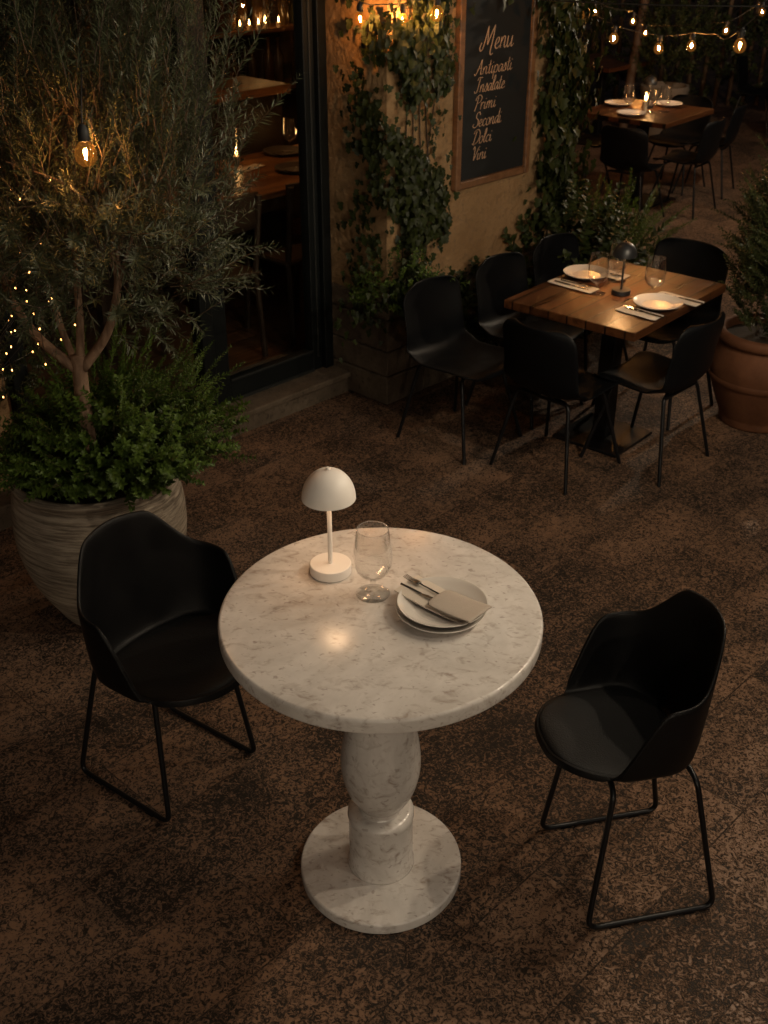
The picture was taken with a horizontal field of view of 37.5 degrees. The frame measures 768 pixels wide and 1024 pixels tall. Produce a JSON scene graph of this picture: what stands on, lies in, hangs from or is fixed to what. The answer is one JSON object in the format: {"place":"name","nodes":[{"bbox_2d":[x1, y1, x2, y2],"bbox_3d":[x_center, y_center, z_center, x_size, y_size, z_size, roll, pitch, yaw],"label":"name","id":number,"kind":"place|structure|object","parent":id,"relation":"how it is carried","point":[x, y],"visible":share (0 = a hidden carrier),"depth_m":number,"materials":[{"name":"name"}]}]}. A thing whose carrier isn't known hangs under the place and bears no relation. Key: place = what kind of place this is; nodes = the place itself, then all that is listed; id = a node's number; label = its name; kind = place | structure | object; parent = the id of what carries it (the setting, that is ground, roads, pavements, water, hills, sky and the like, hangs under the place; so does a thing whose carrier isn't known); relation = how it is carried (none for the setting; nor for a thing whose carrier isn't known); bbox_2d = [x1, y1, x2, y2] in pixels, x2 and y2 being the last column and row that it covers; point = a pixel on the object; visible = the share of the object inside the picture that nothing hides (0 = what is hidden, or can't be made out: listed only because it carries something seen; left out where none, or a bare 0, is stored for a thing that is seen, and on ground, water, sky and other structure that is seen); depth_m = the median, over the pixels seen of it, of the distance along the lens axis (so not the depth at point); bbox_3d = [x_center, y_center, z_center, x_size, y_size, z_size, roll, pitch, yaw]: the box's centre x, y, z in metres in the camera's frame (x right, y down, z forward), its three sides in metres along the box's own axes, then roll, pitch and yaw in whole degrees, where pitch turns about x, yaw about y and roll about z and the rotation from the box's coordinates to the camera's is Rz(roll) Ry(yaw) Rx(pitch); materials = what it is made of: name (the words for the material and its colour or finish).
{"place":"outdoors","nodes":[
{"label":"outdoors","id":0,"kind":"place"},
{"bbox_2d":[0,0,767,1023],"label":"stone paving","id":1,"kind":"structure","parent":0,"point":[196,908],"depth_m":3.30,"materials":[{"name":"stone"}]},
{"bbox_2d":[11,433,186,625],"bbox_3d":[-0.985,0.091,3.978,0.589,0.560,0.589,0,29,0],"label":"ribbed planter","id":2,"kind":"object","parent":1,"relation":"on","point":[51,534],"visible":0.35,"depth_m":3.71,"materials":[{"name":"ceramic"}]},
{"bbox_2d":[0,310,256,511],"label":"green shrub","id":3,"kind":"object","parent":2,"relation":"in","point":[170,427],"visible":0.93,"depth_m":3.63,"materials":[{"name":"green plant"}]},
{"bbox_2d":[0,0,302,482],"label":"olive tree","id":4,"kind":"object","parent":2,"relation":"in","point":[138,99],"visible":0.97,"depth_m":3.11,"materials":[{"name":"green plant"}]},
{"bbox_2d":[0,177,83,397],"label":"fairy lights","id":5,"kind":"object","parent":4,"relation":"attached to","point":[2,337],"visible":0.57,"depth_m":3.45},
{"bbox_2d":[66,0,96,165],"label":"pendant bulb","id":6,"kind":"object","parent":4,"relation":"hanging from","point":[82,132],"visible":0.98,"depth_m":2.83,"materials":[{"name":"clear glass"}]},
{"bbox_2d":[77,510,255,821],"bbox_3d":[-0.592,0.423,3.153,0.489,0.794,0.476,20,35,31],"label":"shell armchair","id":7,"kind":"object","parent":1,"relation":"on","point":[152,590],"visible":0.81,"depth_m":3.14,"materials":[{"name":"black plastic"}]},
{"bbox_2d":[0,0,579,530],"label":"restaurant building","id":8,"kind":"structure","parent":1,"relation":"on","point":[284,378],"depth_m":5.50,"materials":[{"name":"paint"}]},
{"bbox_2d":[0,253,92,466],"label":"dark shrub","id":9,"kind":"object","parent":8,"relation":"on","point":[35,363],"visible":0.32,"depth_m":4.30,"materials":[{"name":"green plant"}]},
{"bbox_2d":[0,76,290,321],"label":"bar counter","id":10,"kind":"object","parent":8,"relation":"on","point":[273,222],"visible":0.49,"depth_m":6.90,"materials":[{"name":"brown wood"}]},
{"bbox_2d":[217,54,233,89],"bbox_3d":[-0.942,-2.620,6.729,0.102,0.196,0.102,0,29,0],"label":"stemmed glass","id":11,"kind":"object","parent":10,"relation":"on","point":[230,88],"visible":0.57,"depth_m":6.75,"materials":[{"name":"clear glass"}]},
{"bbox_2d":[10,0,295,97],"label":"back shelves","id":12,"kind":"object","parent":8,"relation":"on","point":[272,28],"depth_m":7.54,"materials":[{"name":"brown wood"}]},
{"bbox_2d":[162,54,169,85],"bbox_3d":[-1.396,-2.811,7.321,0.076,0.290,0.076,0,29,0],"label":"bottle","id":13,"kind":"object","parent":12,"relation":"on","point":[165,75],"visible":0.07,"depth_m":7.29,"materials":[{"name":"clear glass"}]},
{"bbox_2d":[203,0,212,31],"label":"bottle","id":14,"kind":"object","parent":12,"relation":"on","point":[205,7],"visible":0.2,"depth_m":7.33,"materials":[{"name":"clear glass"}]},
{"bbox_2d":[208,42,219,79],"bbox_3d":[-1.140,-2.974,7.582,0.076,0.318,0.076,0,29,0],"label":"bottle","id":15,"kind":"object","parent":12,"relation":"on","point":[212,63],"visible":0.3,"depth_m":7.54,"materials":[{"name":"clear glass"}]},
{"bbox_2d":[216,0,224,32],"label":"bottle","id":16,"kind":"object","parent":12,"relation":"on","point":[220,29],"visible":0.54,"depth_m":7.42,"materials":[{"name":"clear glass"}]},
{"bbox_2d":[228,0,236,30],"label":"bottle","id":17,"kind":"object","parent":12,"relation":"on","point":[232,6],"visible":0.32,"depth_m":7.52,"materials":[{"name":"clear glass"}]},
{"bbox_2d":[236,50,244,75],"bbox_3d":[-0.988,-3.021,7.734,0.076,0.250,0.076,0,29,0],"label":"bottle","id":18,"kind":"object","parent":12,"relation":"on","point":[243,70],"visible":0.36,"depth_m":7.70,"materials":[{"name":"black glass"}]},
{"bbox_2d":[235,0,247,29],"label":"bottle","id":19,"kind":"object","parent":12,"relation":"on","point":[240,14],"visible":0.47,"depth_m":7.57,"materials":[{"name":"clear glass"}]},
{"bbox_2d":[247,21,251,30],"bbox_3d":[-0.899,-3.252,7.554,0.032,0.070,0.032,0,29,0],"label":"candle","id":20,"kind":"object","parent":12,"relation":"on","point":[249,28],"visible":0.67,"depth_m":7.55,"materials":[{"name":"wax"}]},
{"bbox_2d":[247,44,258,77],"bbox_3d":[-0.901,-3.058,7.765,0.076,0.285,0.076,0,29,0],"label":"bottle","id":21,"kind":"object","parent":12,"relation":"on","point":[252,70],"visible":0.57,"depth_m":7.74,"materials":[{"name":"black glass"}]},
{"bbox_2d":[251,0,262,27],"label":"bottle","id":22,"kind":"object","parent":12,"relation":"on","point":[256,8],"visible":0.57,"depth_m":7.62,"materials":[{"name":"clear glass"}]},
{"bbox_2d":[262,0,270,26],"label":"bottle","id":23,"kind":"object","parent":12,"relation":"on","point":[264,6],"visible":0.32,"depth_m":7.69,"materials":[{"name":"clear glass"}]},
{"bbox_2d":[263,36,274,80],"bbox_3d":[-0.796,-3.111,7.818,0.076,0.323,0.076,0,29,0],"label":"bottle","id":24,"kind":"object","parent":12,"relation":"on","point":[269,65],"visible":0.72,"depth_m":7.80,"materials":[{"name":"black glass"}]},
{"bbox_2d":[276,16,280,26],"bbox_3d":[-0.719,-3.345,7.717,0.032,0.070,0.032,0,29,0],"label":"candle","id":25,"kind":"object","parent":12,"relation":"on","point":[278,23],"visible":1,"depth_m":7.71,"materials":[{"name":"wax"}]},
{"bbox_2d":[273,37,284,82],"bbox_3d":[-0.743,-3.177,7.957,0.076,0.302,0.076,0,29,0],"label":"bottle","id":26,"kind":"object","parent":12,"relation":"on","point":[279,64],"visible":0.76,"depth_m":7.94,"materials":[{"name":"black glass"}]},
{"bbox_2d":[277,0,288,25],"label":"bottle","id":27,"kind":"object","parent":12,"relation":"on","point":[283,10],"visible":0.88,"depth_m":7.78,"materials":[{"name":"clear glass"}]},
{"bbox_2d":[288,0,293,23],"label":"bottle","id":28,"kind":"object","parent":12,"relation":"on","point":[291,18],"visible":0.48,"depth_m":7.87,"materials":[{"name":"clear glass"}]},
{"bbox_2d":[20,144,298,374],"bbox_3d":[-0.891,-1.486,6.356,0.800,0.741,2.300,25,38,37],"label":"long table","id":29,"kind":"object","parent":8,"relation":"on","point":[271,190],"visible":0.06,"depth_m":6.04,"materials":[{"name":"brown wood"}]},
{"bbox_2d":[216,178,236,190],"bbox_3d":[-0.909,-1.738,6.026,0.252,0.021,0.252,0,29,0],"label":"plate","id":30,"kind":"object","parent":29,"relation":"on","point":[229,180],"visible":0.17,"depth_m":6.06,"materials":[{"name":"ceramic"}]},
{"bbox_2d":[237,163,264,171],"bbox_3d":[-0.754,-1.953,6.419,0.078,0.004,0.198,14,32,23],"label":"napkin","id":31,"kind":"object","parent":29,"relation":"on","point":[251,167],"visible":0.78,"depth_m":6.42,"materials":[{"name":"fabric"}]},
{"bbox_2d":[263,145,297,155],"bbox_3d":[-0.599,-2.152,6.757,0.252,0.021,0.252,0,29,0],"label":"plate","id":32,"kind":"object","parent":29,"relation":"on","point":[284,150],"visible":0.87,"depth_m":6.79,"materials":[{"name":"ceramic"}]},
{"bbox_2d":[274,161,298,172],"bbox_3d":[-0.492,-1.937,6.377,0.252,0.021,0.252,0,29,0],"label":"plate","id":33,"kind":"object","parent":29,"relation":"on","point":[289,167],"visible":0.61,"depth_m":6.41,"materials":[{"name":"ceramic"}]},
{"bbox_2d":[282,117,296,142],"bbox_3d":[-0.573,-2.289,6.842,0.092,0.178,0.092,0,29,0],"label":"stemmed glass","id":34,"kind":"object","parent":29,"relation":"on","point":[296,131],"visible":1,"depth_m":6.83,"materials":[{"name":"clear glass"}]},
{"bbox_2d":[153,191,268,356],"bbox_3d":[-0.879,-1.185,5.714,0.432,0.851,0.402,25,38,37],"label":"cafe chair","id":35,"kind":"object","parent":8,"relation":"on","point":[253,221],"visible":0.43,"depth_m":5.63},
{"bbox_2d":[241,182,301,346],"bbox_3d":[-0.483,-1.387,6.071,0.432,0.851,0.402,25,38,37],"label":"cafe chair","id":36,"kind":"object","parent":8,"relation":"on","point":[291,255],"visible":0.42,"depth_m":5.96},
{"bbox_2d":[332,0,468,375],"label":"climbing ivy","id":37,"kind":"object","parent":8,"relation":"attached to","point":[421,198],"visible":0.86,"depth_m":5.06,"materials":[{"name":"green plant"}]},
{"bbox_2d":[344,240,469,312],"bbox_3d":[0.107,-1.088,5.303,0.593,0.356,0.479,0,29,0],"label":"pillar shrub","id":38,"kind":"object","parent":8,"relation":"on","point":[358,295],"visible":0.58,"depth_m":5.26,"materials":[{"name":"green plant"}]},
{"bbox_2d":[451,0,538,191],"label":"menu board","id":39,"kind":"object","parent":8,"relation":"attached to","point":[495,50],"visible":1,"depth_m":5.39,"materials":[{"name":"wood"}]},
{"bbox_2d":[469,0,611,235],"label":"climbing ivy","id":40,"kind":"object","parent":8,"relation":"attached to","point":[558,112],"visible":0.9,"depth_m":5.75,"materials":[{"name":"green plant"}]},
{"bbox_2d":[354,0,767,26],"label":"string lights","id":41,"kind":"object","parent":8,"relation":"hanging from","point":[402,6],"visible":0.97,"depth_m":4.17,"materials":[{"name":"rubber"}]},
{"bbox_2d":[581,3,767,53],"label":"string lights","id":42,"kind":"object","parent":8,"relation":"hanging from","point":[741,33],"visible":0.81,"depth_m":6.45,"materials":[{"name":"rubber"}]},
{"bbox_2d":[593,0,766,34],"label":"string lights","id":43,"kind":"object","parent":8,"relation":"hanging from","point":[726,23],"visible":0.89,"depth_m":9.00,"materials":[{"name":"rubber"}]},
{"bbox_2d":[218,528,542,933],"bbox_3d":[-0.008,0.590,2.821,0.748,0.829,0.778,0,29,0],"label":"round marble table","id":44,"kind":"object","parent":1,"relation":"on","point":[380,684],"visible":0.98,"depth_m":2.67,"materials":[{"name":"white stone"}]},
{"bbox_2d":[301,466,355,582],"bbox_3d":[-0.130,0.021,2.692,0.128,0.286,0.128,0,29,0],"label":"table lamp","id":45,"kind":"object","parent":44,"relation":"on","point":[328,489],"visible":1,"depth_m":2.62,"materials":[{"name":"white metal"}]},
{"bbox_2d":[353,521,392,602],"bbox_3d":[-0.026,0.116,2.635,0.092,0.178,0.092,0,29,0],"label":"stemmed glass","id":46,"kind":"object","parent":44,"relation":"on","point":[370,584],"visible":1,"depth_m":2.62,"materials":[{"name":"clear glass"}]},
{"bbox_2d":[395,601,486,633],"bbox_3d":[0.131,0.225,2.601,0.209,0.021,0.209,0,29,0],"label":"plate","id":47,"kind":"object","parent":44,"relation":"on","point":[410,622],"visible":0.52,"depth_m":2.54,"materials":[{"name":"ceramic"}]},
{"bbox_2d":[397,576,487,627],"bbox_3d":[0.134,0.213,2.603,0.209,0.021,0.209,0,29,0],"label":"plate","id":48,"kind":"object","parent":47,"relation":"on","point":[413,611],"visible":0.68,"depth_m":2.61,"materials":[{"name":"ceramic"}]},
{"bbox_2d":[394,575,491,623],"bbox_3d":[0.135,0.201,2.603,0.219,0.023,0.088,23,37,35],"label":"folded napkin","id":49,"kind":"object","parent":48,"relation":"on","point":[454,606],"visible":1,"depth_m":2.58,"materials":[{"name":"fabric"}]},
{"bbox_2d":[400,583,432,598],"bbox_3d":[0.092,0.191,2.622,0.135,0.007,0.010,24,37,34],"label":"knife","id":50,"kind":"object","parent":49,"relation":"in","point":[417,591],"visible":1,"depth_m":2.63,"materials":[{"name":"metal"}]},
{"bbox_2d":[403,574,438,593],"bbox_3d":[0.101,0.177,2.641,0.136,0.008,0.015,25,38,34],"label":"fork","id":51,"kind":"object","parent":49,"relation":"in","point":[417,582],"visible":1,"depth_m":2.65,"materials":[{"name":"metal"}]},
{"bbox_2d":[396,275,521,464],"bbox_3d":[0.342,-0.670,5.171,0.462,0.711,0.427,25,38,37],"label":"dining chair","id":52,"kind":"object","parent":1,"relation":"on","point":[440,338],"visible":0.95,"depth_m":5.18,"materials":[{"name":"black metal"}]},
{"bbox_2d":[454,255,539,345],"bbox_3d":[0.495,-1.033,5.815,0.774,0.591,0.434,0,29,0],"label":"shrub","id":53,"kind":"object","parent":1,"relation":"on","point":[480,335],"visible":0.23,"depth_m":5.71,"materials":[{"name":"green plant"}]},
{"bbox_2d":[465,252,583,429],"bbox_3d":[0.687,-0.849,5.489,0.462,0.711,0.427,25,38,37],"label":"dining chair","id":54,"kind":"object","parent":1,"relation":"on","point":[500,278],"visible":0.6,"depth_m":5.50,"materials":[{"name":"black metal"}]},
{"bbox_2d":[489,318,622,494],"bbox_3d":[0.757,-0.519,4.905,0.427,0.711,0.462,25,38,37],"label":"dining chair","id":55,"kind":"object","parent":1,"relation":"on","point":[537,362],"visible":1,"depth_m":4.71,"materials":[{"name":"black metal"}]},
{"bbox_2d":[533,232,628,400],"bbox_3d":[0.997,-1.017,5.785,0.462,0.711,0.427,25,38,37],"label":"dining chair","id":56,"kind":"object","parent":1,"relation":"on","point":[548,265],"visible":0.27,"depth_m":5.79,"materials":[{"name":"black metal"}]},
{"bbox_2d":[501,152,664,341],"bbox_3d":[1.020,-1.430,6.159,1.014,1.001,0.867,7,30,11],"label":"leafy shrub","id":57,"kind":"object","parent":1,"relation":"on","point":[610,231],"visible":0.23,"depth_m":5.94,"materials":[{"name":"green plant"}]},
{"bbox_2d":[561,95,610,194],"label":"dining chair","id":58,"kind":"object","parent":1,"relation":"on","point":[595,140],"visible":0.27,"depth_m":9.36,"materials":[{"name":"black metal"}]},
{"bbox_2d":[504,257,725,457],"bbox_3d":[1.030,-0.666,5.167,0.640,0.703,0.820,23,37,34],"label":"wooden table","id":59,"kind":"object","parent":1,"relation":"on","point":[582,310],"visible":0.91,"depth_m":5.02,"materials":[{"name":"brown wood"}]},
{"bbox_2d":[547,278,598,292],"bbox_3d":[0.845,-1.012,5.055,0.238,0.004,0.083,25,38,37],"label":"napkin","id":60,"kind":"object","parent":59,"relation":"on","point":[591,289],"visible":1,"depth_m":5.04,"materials":[{"name":"fabric"}]},
{"bbox_2d":[554,280,587,289],"bbox_3d":[0.839,-1.011,5.045,0.188,0.009,0.014,25,38,37],"label":"knife","id":61,"kind":"object","parent":60,"relation":"on","point":[570,284],"visible":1,"depth_m":5.05,"materials":[{"name":"metal"}]},
{"bbox_2d":[561,279,592,286],"bbox_3d":[0.861,-1.022,5.062,0.170,0.011,0.019,25,38,37],"label":"fork","id":62,"kind":"object","parent":60,"relation":"on","point":[577,283],"visible":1,"depth_m":5.05,"materials":[{"name":"metal"}]},
{"bbox_2d":[563,264,609,279],"bbox_3d":[0.925,-1.090,5.172,0.211,0.021,0.211,0,29,0],"label":"plate","id":63,"kind":"object","parent":59,"relation":"on","point":[579,271],"visible":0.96,"depth_m":5.20,"materials":[{"name":"ceramic"}]},
{"bbox_2d":[588,251,608,295],"bbox_3d":[0.935,-1.040,4.936,0.090,0.174,0.090,0,29,0],"label":"stemmed glass","id":64,"kind":"object","parent":59,"relation":"on","point":[597,294],"visible":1,"depth_m":4.95,"materials":[{"name":"clear glass"}]},
{"bbox_2d":[606,270,629,279],"bbox_3d":[1.020,-1.101,5.211,0.218,0.004,0.098,25,38,37],"label":"napkin","id":65,"kind":"object","parent":59,"relation":"on","point":[617,277],"visible":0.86,"depth_m":5.17,"materials":[{"name":"fabric"}]},
{"bbox_2d":[608,241,628,282],"bbox_3d":[1.055,-1.126,5.088,0.090,0.174,0.090,0,29,0],"label":"stemmed glass","id":66,"kind":"object","parent":59,"relation":"on","point":[612,281],"visible":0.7,"depth_m":5.11,"materials":[{"name":"clear glass"}]},
{"bbox_2d":[611,241,636,296],"bbox_3d":[1.040,-1.061,4.912,0.105,0.235,0.105,0,29,0],"label":"table lamp","id":67,"kind":"object","parent":59,"relation":"on","point":[624,250],"visible":1,"depth_m":4.86,"materials":[{"name":"black metal"}]},
{"bbox_2d":[615,306,663,319],"bbox_3d":[1.070,-0.835,4.741,0.198,0.004,0.083,25,38,37],"label":"napkin","id":68,"kind":"object","parent":59,"relation":"on","point":[624,309],"visible":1,"depth_m":4.73,"materials":[{"name":"fabric"}]},
{"bbox_2d":[623,305,652,313],"bbox_3d":[1.079,-0.844,4.747,0.170,0.011,0.019,25,38,37],"label":"fork","id":69,"kind":"object","parent":68,"relation":"on","point":[627,306],"visible":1,"depth_m":4.77,"materials":[{"name":"metal"}]},
{"bbox_2d":[626,307,663,317],"bbox_3d":[1.086,-0.835,4.734,0.188,0.009,0.014,25,38,37],"label":"knife","id":70,"kind":"object","parent":68,"relation":"on","point":[647,313],"visible":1,"depth_m":4.72,"materials":[{"name":"metal"}]},
{"bbox_2d":[645,255,665,288],"bbox_3d":[1.172,-1.015,4.892,0.090,0.174,0.090,0,29,0],"label":"stemmed glass","id":71,"kind":"object","parent":59,"relation":"on","point":[645,279],"visible":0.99,"depth_m":4.88,"materials":[{"name":"clear glass"}]},
{"bbox_2d":[633,293,682,310],"bbox_3d":[1.165,-0.888,4.815,0.211,0.021,0.211,0,29,0],"label":"plate","id":72,"kind":"object","parent":59,"relation":"on","point":[658,302],"visible":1,"depth_m":4.84,"materials":[{"name":"ceramic"}]},
{"bbox_2d":[658,291,703,305],"bbox_3d":[1.275,-0.924,4.898,0.218,0.004,0.083,25,38,37],"label":"napkin","id":73,"kind":"object","parent":59,"relation":"on","point":[688,302],"visible":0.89,"depth_m":4.87,"materials":[{"name":"fabric"}]},
{"bbox_2d":[665,293,702,303],"bbox_3d":[1.291,-0.921,4.887,0.188,0.009,0.014,25,38,37],"label":"knife","id":74,"kind":"object","parent":73,"relation":"on","point":[689,300],"visible":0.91,"depth_m":4.86,"materials":[{"name":"metal"}]},
{"bbox_2d":[582,53,655,134],"bbox_3d":[2.150,-4.127,11.284,0.700,0.703,0.800,25,38,37],"label":"wooden table","id":75,"kind":"object","parent":1,"relation":"on","point":[609,63],"visible":0.43,"depth_m":11.17,"materials":[{"name":"brown wood"}]},
{"bbox_2d":[535,590,725,929],"bbox_3d":[0.594,0.598,2.814,0.441,0.823,0.402,-6,30,-11],"label":"shell armchair","id":76,"kind":"object","parent":1,"relation":"on","point":[632,703],"visible":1,"depth_m":2.79,"materials":[{"name":"black plastic"}]},
{"bbox_2d":[595,125,666,219],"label":"dining chair","id":77,"kind":"object","parent":1,"relation":"on","point":[624,149],"visible":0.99,"depth_m":8.29,"materials":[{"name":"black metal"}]},
{"bbox_2d":[618,0,648,127],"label":"timber post","id":78,"kind":"object","parent":1,"relation":"on","point":[630,78],"visible":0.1,"depth_m":10.85,"materials":[{"name":"brown wood"}]},
{"bbox_2d":[571,168,696,266],"bbox_3d":[1.254,-1.477,6.422,1.110,0.836,0.944,0,29,0],"label":"fine shrub","id":79,"kind":"object","parent":1,"relation":"on","point":[634,240],"visible":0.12,"depth_m":6.35,"materials":[{"name":"green plant"}]},
{"bbox_2d":[584,98,713,209],"bbox_3d":[2.030,-2.822,8.977,0.780,0.703,0.800,22,36,34],"label":"wooden table","id":80,"kind":"object","parent":1,"relation":"on","point":[677,115],"visible":0.62,"depth_m":8.75,"materials":[{"name":"brown wood"}]},
{"bbox_2d":[605,100,632,105],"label":"plate","id":81,"kind":"object","parent":80,"relation":"on","point":[617,102],"visible":0.98,"depth_m":9.00,"materials":[{"name":"ceramic"}]},
{"bbox_2d":[617,109,645,115],"bbox_3d":[1.880,-3.033,8.605,0.221,0.021,0.221,0,29,0],"label":"plate","id":82,"kind":"object","parent":80,"relation":"on","point":[629,112],"visible":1,"depth_m":8.64,"materials":[{"name":"ceramic"}]},
{"bbox_2d":[642,92,647,111],"bbox_3d":[2.010,-3.152,8.699,0.036,0.145,0.036,0,29,0],"label":"candle","id":83,"kind":"object","parent":80,"relation":"on","point":[645,104],"visible":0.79,"depth_m":8.70,"materials":[{"name":"wax"}]},
{"bbox_2d":[642,75,657,108],"bbox_3d":[2.070,-3.279,8.822,0.109,0.244,0.109,0,29,0],"label":"table lamp","id":84,"kind":"object","parent":80,"relation":"on","point":[650,80],"visible":0.9,"depth_m":8.76,"materials":[{"name":"black metal"}]},
{"bbox_2d":[658,86,671,112],"bbox_3d":[2.160,-3.175,8.697,0.097,0.187,0.097,0,29,0],"label":"stemmed glass","id":85,"kind":"object","parent":80,"relation":"on","point":[667,104],"visible":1,"depth_m":8.70,"materials":[{"name":"clear glass"}]},
{"bbox_2d":[654,100,682,106],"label":"plate","id":86,"kind":"object","parent":80,"relation":"on","point":[671,103],"visible":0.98,"depth_m":8.98,"materials":[{"name":"ceramic"}]},
{"bbox_2d":[579,311,725,486],"bbox_3d":[1.198,-0.554,4.967,0.462,0.711,0.427,25,38,37],"label":"dining chair","id":87,"kind":"object","parent":1,"relation":"on","point":[688,364],"visible":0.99,"depth_m":4.84,"materials":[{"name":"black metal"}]},
{"bbox_2d":[591,237,728,430],"bbox_3d":[1.353,-0.880,5.472,0.448,0.781,0.462,25,38,37],"label":"dining chair","id":88,"kind":"object","parent":1,"relation":"on","point":[695,258],"visible":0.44,"depth_m":5.44,"materials":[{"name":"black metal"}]},
{"bbox_2d":[640,81,689,135],"bbox_3d":[2.750,-3.964,11.204,0.480,0.500,0.480,0,29,0],"label":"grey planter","id":89,"kind":"object","parent":1,"relation":"on","point":[666,92],"visible":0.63,"depth_m":11.00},
{"bbox_2d":[616,0,727,83],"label":"dark shrub","id":90,"kind":"object","parent":89,"relation":"in","point":[652,46],"visible":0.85,"depth_m":10.76,"materials":[{"name":"green plant"}]},
{"bbox_2d":[567,0,767,110],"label":"clipped hedge","id":91,"kind":"object","parent":1,"relation":"on","point":[735,48],"visible":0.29,"depth_m":12.30,"materials":[{"name":"green plant"}]},
{"bbox_2d":[644,94,712,195],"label":"dining chair","id":92,"kind":"object","parent":1,"relation":"on","point":[673,136],"visible":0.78,"depth_m":9.39,"materials":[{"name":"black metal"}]},
{"bbox_2d":[645,117,725,218],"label":"dining chair","id":93,"kind":"object","parent":1,"relation":"on","point":[708,147],"visible":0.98,"depth_m":8.58,"materials":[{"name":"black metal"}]},
{"bbox_2d":[671,102,746,198],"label":"dining chair","id":94,"kind":"object","parent":1,"relation":"on","point":[727,140],"visible":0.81,"depth_m":9.10,"materials":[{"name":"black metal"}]},
{"bbox_2d":[708,313,767,432],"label":"terracotta pot","id":95,"kind":"object","parent":1,"relation":"on","point":[738,372],"visible":0.88,"depth_m":5.26,"materials":[{"name":"ceramic"}]},
{"bbox_2d":[710,135,767,335],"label":"box shrub","id":96,"kind":"object","parent":95,"relation":"on","point":[752,252],"visible":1,"depth_m":5.07,"materials":[{"name":"green plant"}]},
{"bbox_2d":[725,56,767,137],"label":"dining chair","id":97,"kind":"object","parent":1,"relation":"on","point":[745,88],"visible":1,"depth_m":11.40,"materials":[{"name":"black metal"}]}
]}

